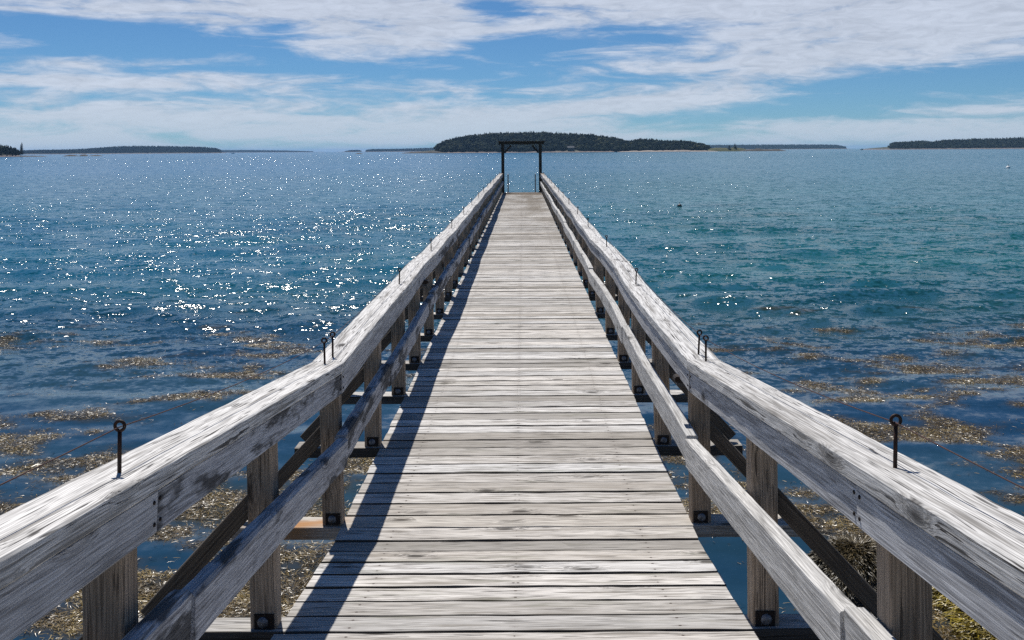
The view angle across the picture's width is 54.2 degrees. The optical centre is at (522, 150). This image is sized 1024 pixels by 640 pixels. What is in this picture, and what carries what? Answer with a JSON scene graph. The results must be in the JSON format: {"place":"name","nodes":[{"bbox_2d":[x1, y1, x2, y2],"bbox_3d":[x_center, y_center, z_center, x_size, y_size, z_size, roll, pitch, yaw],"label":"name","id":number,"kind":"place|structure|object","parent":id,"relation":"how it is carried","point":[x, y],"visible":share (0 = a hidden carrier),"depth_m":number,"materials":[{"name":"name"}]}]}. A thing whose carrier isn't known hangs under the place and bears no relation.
{"place":"outdoors","nodes":[
{"label":"outdoors","id":0,"kind":"place"},
{"bbox_2d":[15,155,47,156],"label":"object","id":1,"kind":"structure","parent":0,"point":[31,156],"depth_m":1180.19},
{"bbox_2d":[64,152,217,153],"bbox_3d":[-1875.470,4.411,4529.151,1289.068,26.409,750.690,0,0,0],"label":"island","id":2,"kind":"structure","parent":0,"point":[127,153],"depth_m":4231.34,"materials":[{"name":"grey stone"}]},
{"bbox_2d":[22,145,221,153],"bbox_3d":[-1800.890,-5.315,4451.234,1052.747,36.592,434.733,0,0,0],"label":"distant forest","id":3,"kind":"object","parent":2,"relation":"on","point":[149,149],"visible":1,"depth_m":4284.15,"materials":[{"name":"green plant"}]},
{"bbox_2d":[222,152,263,152],"bbox_3d":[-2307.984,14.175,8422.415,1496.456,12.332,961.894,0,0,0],"label":"shore","id":4,"kind":"structure","parent":0,"point":[243,152],"depth_m":8030.89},
{"bbox_2d":[221,150,312,151],"bbox_3d":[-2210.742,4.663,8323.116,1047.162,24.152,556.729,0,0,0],"label":"distant forest","id":5,"kind":"object","parent":4,"relation":"on","point":[261,151],"visible":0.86,"depth_m":8101.13,"materials":[{"name":"green plant"}]},
{"bbox_2d":[382,151,420,151],"bbox_3d":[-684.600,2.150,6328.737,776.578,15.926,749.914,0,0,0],"label":"shore","id":6,"kind":"structure","parent":0,"point":[402,151],"depth_m":6035.46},
{"bbox_2d":[365,148,434,151],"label":"distant forest","id":7,"kind":"object","parent":6,"relation":"on","point":[406,149],"visible":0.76,"depth_m":6068.20,"materials":[{"name":"green plant"}]},
{"bbox_2d":[405,151,445,152],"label":"rocky point ground","id":8,"kind":"structure","parent":0,"point":[427,152],"depth_m":1683.88,"materials":[{"name":"grey stone"}]},
{"bbox_2d":[0,148,1023,639],"bbox_3d":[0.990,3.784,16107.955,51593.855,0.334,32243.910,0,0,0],"label":"sea water","id":9,"kind":"structure","parent":0,"point":[880,254],"depth_m":29.91,"materials":[{"name":"blue liquid"}]},
{"bbox_2d":[0,154,21,156],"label":"headland","id":10,"kind":"structure","parent":9,"relation":"in","point":[4,155],"depth_m":1194.51,"materials":[{"name":"grey stone"}]},
{"bbox_2d":[0,145,20,154],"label":"distant forest","id":11,"kind":"object","parent":10,"relation":"on","point":[5,149],"visible":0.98,"depth_m":1201.25,"materials":[{"name":"green plant"}]},
{"bbox_2d":[138,192,876,639],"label":"wooden pier","id":12,"kind":"structure","parent":9,"relation":"in","point":[518,484],"depth_m":4.57,"materials":[{"name":"grey wood"}]},
{"bbox_2d":[0,173,503,639],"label":"wooden railing","id":13,"kind":"object","parent":12,"relation":"on","point":[89,533],"visible":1,"depth_m":2.63,"materials":[{"name":"grey wood"}]},
{"bbox_2d":[422,280,428,285],"bbox_3d":[-0.747,1.011,7.635,0.062,0.043,0.056,0,0,0],"label":"post light","id":14,"kind":"object","parent":13,"relation":"attached to","point":[425,282],"visible":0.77,"depth_m":7.61,"materials":[{"name":"metal"}]},
{"bbox_2d":[498,141,544,192],"bbox_3d":[-0.030,0.628,38.180,1.800,1.965,0.200,0,0,0],"label":"timber gateway","id":15,"kind":"object","parent":12,"relation":"on","point":[502,143],"visible":0.97,"depth_m":38.12,"materials":[{"name":"black wood"}]},
{"bbox_2d":[540,172,1023,639],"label":"wooden railing","id":16,"kind":"object","parent":12,"relation":"on","point":[926,529],"visible":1,"depth_m":2.56,"materials":[{"name":"grey wood"}]},
{"bbox_2d":[673,374,684,385],"bbox_3d":[0.691,1.002,4.360,0.062,0.043,0.056,0,0,0],"label":"post light","id":17,"kind":"object","parent":16,"relation":"attached to","point":[677,380],"visible":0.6,"depth_m":4.34,"materials":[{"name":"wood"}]},
{"bbox_2d":[545,175,1023,488],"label":"wire","id":18,"kind":"object","parent":16,"relation":"attached to","point":[844,403],"visible":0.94,"depth_m":2.16,"materials":[{"name":"metal"}]},
{"bbox_2d":[0,322,1023,639],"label":"floating seaweed","id":19,"kind":"object","parent":9,"relation":"on","point":[362,470],"visible":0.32,"depth_m":12.36,"materials":[{"name":"brown plant"}]},
{"bbox_2d":[507,174,535,191],"bbox_3d":[-0.018,2.557,38.546,1.100,3.309,0.196,0,0,0],"label":"boarding ladder","id":20,"kind":"object","parent":9,"relation":"in","point":[508,182],"visible":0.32,"depth_m":38.49,"materials":[{"name":"grey metal"}]},
{"bbox_2d":[0,0,1023,151],"label":"sky","id":21,"kind":"structure","parent":0,"point":[291,75],"materials":[{"name":"blue"}]},
{"bbox_2d":[421,149,702,152],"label":"wooded island","id":22,"kind":"structure","parent":0,"point":[566,150],"depth_m":1710.53,"materials":[{"name":"stone"}]},
{"bbox_2d":[567,146,573,150],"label":"shore house","id":23,"kind":"structure","parent":22,"relation":"on","point":[570,148],"depth_m":1710.50,"materials":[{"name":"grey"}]},
{"bbox_2d":[433,131,710,151],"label":"distant forest","id":24,"kind":"object","parent":22,"relation":"on","point":[490,142],"visible":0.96,"depth_m":1748.41,"materials":[{"name":"green plant"}]},
{"bbox_2d":[622,150,705,151],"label":"sandy beach","id":25,"kind":"structure","parent":0,"point":[666,151],"depth_m":1688.42,"materials":[{"name":"beige sand"}]},
{"bbox_2d":[707,147,746,150],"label":"grassy spit ground","id":26,"kind":"structure","parent":0,"point":[725,149],"depth_m":1711.97,"materials":[{"name":"green plant"}]},
{"bbox_2d":[741,148,784,150],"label":"rocky spit ground","id":27,"kind":"structure","parent":0,"point":[757,149],"depth_m":1693.94,"materials":[{"name":"grey stone"}]},
{"bbox_2d":[863,147,1023,149],"bbox_3d":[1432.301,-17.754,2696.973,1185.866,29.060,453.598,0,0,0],"label":"island","id":28,"kind":"structure","parent":0,"point":[883,148],"depth_m":2522.66,"materials":[{"name":"grey stone"}]},
{"bbox_2d":[888,137,1023,148],"bbox_3d":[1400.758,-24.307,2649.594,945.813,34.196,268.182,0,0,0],"label":"distant forest","id":29,"kind":"object","parent":28,"relation":"on","point":[1014,142],"visible":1,"depth_m":2575.81,"materials":[{"name":"green plant"}]},
{"bbox_2d":[934,593,992,639],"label":"shore ground","id":30,"kind":"structure","parent":0,"point":[965,620],"depth_m":7.93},
{"bbox_2d":[807,531,876,609],"bbox_3d":[2.950,3.714,8.737,1.106,0.697,1.074,0,0,0],"label":"weedy rock","id":31,"kind":"object","parent":30,"relation":"on","point":[858,553],"visible":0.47,"depth_m":8.57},
{"bbox_2d":[932,586,997,639],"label":"shore seaweed","id":32,"kind":"object","parent":30,"relation":"on","point":[968,627],"visible":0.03,"depth_m":7.84,"materials":[{"name":"plant"}]},
{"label":"far islet","id":33,"kind":"structure","parent":0,"visible":0},
{"bbox_2d":[345,150,361,151],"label":"distant forest","id":34,"kind":"object","parent":33,"relation":"on","point":[353,151],"visible":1,"depth_m":6541.00,"materials":[{"name":"green wood"}]},
{"bbox_3d":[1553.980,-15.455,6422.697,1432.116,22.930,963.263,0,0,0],"label":"far shore","id":35,"kind":"structure","parent":0,"visible":0},
{"bbox_2d":[709,144,846,148],"bbox_3d":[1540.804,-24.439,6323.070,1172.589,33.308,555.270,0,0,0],"label":"distant forest","id":36,"kind":"object","parent":35,"relation":"on","point":[792,146],"visible":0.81,"depth_m":6162.05,"materials":[{"name":"green plant"}]}
]}

